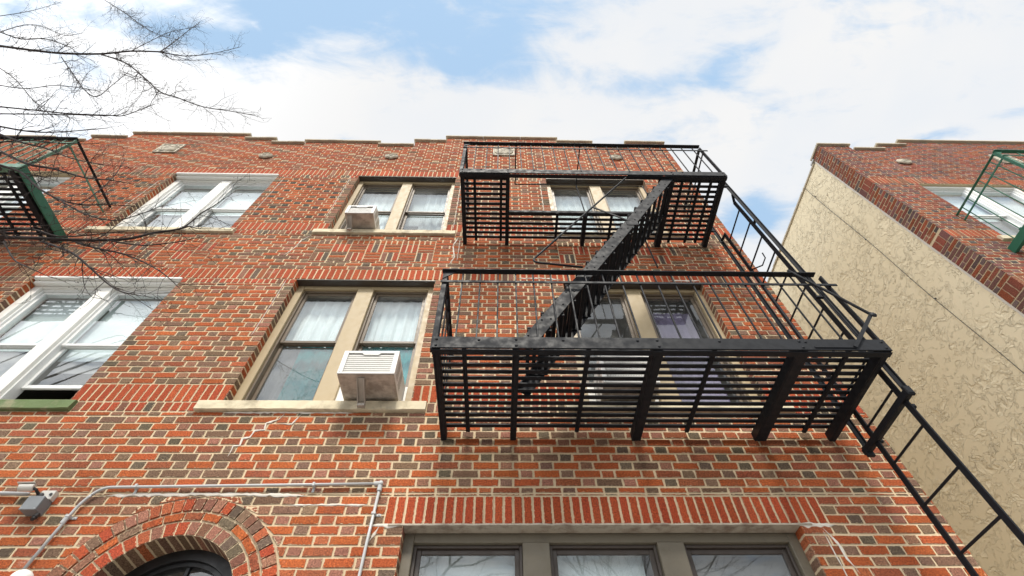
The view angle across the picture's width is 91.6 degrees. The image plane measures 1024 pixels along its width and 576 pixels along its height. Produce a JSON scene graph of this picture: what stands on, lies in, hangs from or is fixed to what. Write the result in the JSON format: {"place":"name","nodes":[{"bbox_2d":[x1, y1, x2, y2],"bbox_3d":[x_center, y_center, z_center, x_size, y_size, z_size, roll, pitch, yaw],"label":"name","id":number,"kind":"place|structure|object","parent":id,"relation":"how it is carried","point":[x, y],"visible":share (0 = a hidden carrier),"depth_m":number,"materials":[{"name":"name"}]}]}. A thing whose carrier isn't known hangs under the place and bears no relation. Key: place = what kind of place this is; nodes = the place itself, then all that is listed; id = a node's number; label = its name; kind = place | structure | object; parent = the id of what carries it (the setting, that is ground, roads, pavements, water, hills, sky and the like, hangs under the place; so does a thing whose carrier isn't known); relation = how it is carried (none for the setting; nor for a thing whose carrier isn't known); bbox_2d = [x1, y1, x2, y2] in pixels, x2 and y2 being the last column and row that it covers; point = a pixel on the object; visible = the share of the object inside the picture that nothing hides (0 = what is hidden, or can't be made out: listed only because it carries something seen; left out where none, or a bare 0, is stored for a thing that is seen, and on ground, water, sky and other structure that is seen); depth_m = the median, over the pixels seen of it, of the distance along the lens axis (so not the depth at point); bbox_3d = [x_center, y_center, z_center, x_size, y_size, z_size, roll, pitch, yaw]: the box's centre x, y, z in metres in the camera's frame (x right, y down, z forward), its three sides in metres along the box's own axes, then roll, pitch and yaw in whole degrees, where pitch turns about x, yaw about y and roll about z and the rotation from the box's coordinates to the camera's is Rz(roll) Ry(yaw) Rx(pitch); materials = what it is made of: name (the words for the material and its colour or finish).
{"place":"outdoors","nodes":[
{"label":"outdoors","id":0,"kind":"place"},
{"bbox_2d":[0,131,987,575],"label":"apartment building","id":1,"kind":"structure","parent":0,"point":[236,381],"depth_m":4.46,"materials":[{"name":"brick"}]},
{"bbox_2d":[10,569,33,575],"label":"globe lamp","id":2,"kind":"object","parent":1,"relation":"attached to","point":[24,572],"visible":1,"depth_m":3.15,"materials":[{"name":"white glass"}]},
{"bbox_2d":[0,482,58,520],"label":"security camera","id":3,"kind":"object","parent":1,"relation":"attached to","point":[37,506],"visible":1,"depth_m":3.63,"materials":[{"name":"grey metal"}]},
{"bbox_2d":[0,176,71,217],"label":"window","id":4,"kind":"structure","parent":1,"relation":"in","point":[60,179],"depth_m":8.57,"materials":[{"name":"white paint"}]},
{"bbox_2d":[0,136,110,242],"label":"fire escape","id":5,"kind":"object","parent":1,"relation":"attached to","point":[35,208],"visible":0.65,"depth_m":6.49,"materials":[{"name":"green metal"}]},
{"bbox_2d":[0,276,182,398],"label":"window","id":6,"kind":"structure","parent":1,"relation":"in","point":[53,329],"depth_m":5.64,"materials":[{"name":"white paint"}]},
{"bbox_2d":[117,172,278,227],"bbox_3d":[-4.915,-1.291,7.933,1.760,1.973,0.330,1,-55,-1],"label":"window","id":7,"kind":"structure","parent":1,"relation":"in","point":[205,200],"depth_m":8.30,"materials":[{"name":"white paint"}]},
{"bbox_2d":[21,480,382,575],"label":"electrical conduit","id":8,"kind":"object","parent":1,"relation":"attached to","point":[136,487],"visible":1,"depth_m":3.76,"materials":[{"name":"metal"}]},
{"bbox_2d":[233,286,433,400],"bbox_3d":[-1.783,0.672,5.465,1.690,1.966,0.314,1,-55,-1],"label":"window","id":9,"kind":"structure","parent":1,"relation":"in","point":[316,335],"depth_m":5.58,"materials":[{"name":"beige paint"}]},
{"bbox_2d":[345,205,379,230],"bbox_3d":[-2.205,-0.906,7.133,0.690,0.395,0.434,1,-55,-1],"label":"air conditioner","id":10,"kind":"object","parent":1,"relation":"attached to","point":[360,217],"visible":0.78,"depth_m":7.05,"materials":[{"name":"beige metal"}]},
{"bbox_2d":[335,351,407,407],"bbox_3d":[-1.345,0.908,4.559,0.790,0.447,0.499,1,-55,-1],"label":"air conditioner","id":11,"kind":"object","parent":1,"relation":"attached to","point":[364,377],"visible":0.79,"depth_m":4.47,"materials":[{"name":"beige metal"}]},
{"bbox_2d":[333,181,454,229],"bbox_3d":[-1.813,-1.202,8.044,1.690,1.973,0.253,1,-55,-1],"label":"window","id":12,"kind":"structure","parent":1,"relation":"in","point":[394,212],"depth_m":8.39,"materials":[{"name":"beige paint"}]},
{"bbox_2d":[398,533,815,575],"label":"window","id":13,"kind":"structure","parent":1,"relation":"in","point":[423,554],"depth_m":3.65,"materials":[{"name":"grey paint"}]},
{"bbox_2d":[547,184,667,232],"bbox_3d":[1.464,-1.172,8.117,1.735,1.973,0.254,1,-55,-1],"label":"window","id":14,"kind":"structure","parent":1,"relation":"in","point":[594,193],"depth_m":8.64,"materials":[{"name":"beige paint"}]},
{"bbox_2d":[587,356,659,400],"bbox_3d":[1.018,0.898,4.723,0.800,0.369,0.420,1,-55,-1],"label":"air conditioner","id":15,"kind":"object","parent":1,"relation":"attached to","point":[626,375],"visible":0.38,"depth_m":4.59,"materials":[{"name":"beige metal"}]},
{"bbox_2d":[564,289,760,401],"bbox_3d":[1.504,0.694,5.532,1.735,1.966,0.293,1,-55,-1],"label":"window","id":16,"kind":"structure","parent":1,"relation":"in","point":[647,329],"depth_m":5.89,"materials":[{"name":"beige paint"}]},
{"bbox_2d":[430,141,1023,575],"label":"fire escape","id":17,"kind":"object","parent":1,"relation":"attached to","point":[576,301],"visible":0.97,"depth_m":4.11,"materials":[{"name":"black metal"}]},
{"bbox_2d":[0,0,1023,281],"label":"sky","id":18,"kind":"structure","parent":0,"point":[756,85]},
{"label":"pavement","id":19,"kind":"structure","parent":0,"visible":0},
{"bbox_2d":[0,0,267,332],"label":"bare tree","id":20,"kind":"object","parent":19,"relation":"on","point":[4,237],"visible":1,"depth_m":5.25,"materials":[{"name":"brown plant"}]},
{"bbox_2d":[767,139,1023,575],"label":"neighbouring building","id":21,"kind":"structure","parent":19,"relation":"on","point":[898,202],"depth_m":7.96,"materials":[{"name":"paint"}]},
{"bbox_2d":[805,188,1023,372],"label":"cable","id":22,"kind":"object","parent":21,"relation":"attached to","point":[921,287],"depth_m":7.74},
{"bbox_2d":[923,186,1023,234],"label":"window","id":23,"kind":"structure","parent":21,"relation":"in","point":[1015,193],"depth_m":8.75,"materials":[{"name":"white paint"}]},
{"bbox_2d":[956,149,1023,252],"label":"fire escape","id":24,"kind":"object","parent":21,"relation":"attached to","point":[1016,244],"visible":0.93,"depth_m":7.24,"materials":[{"name":"green metal"}]}
]}

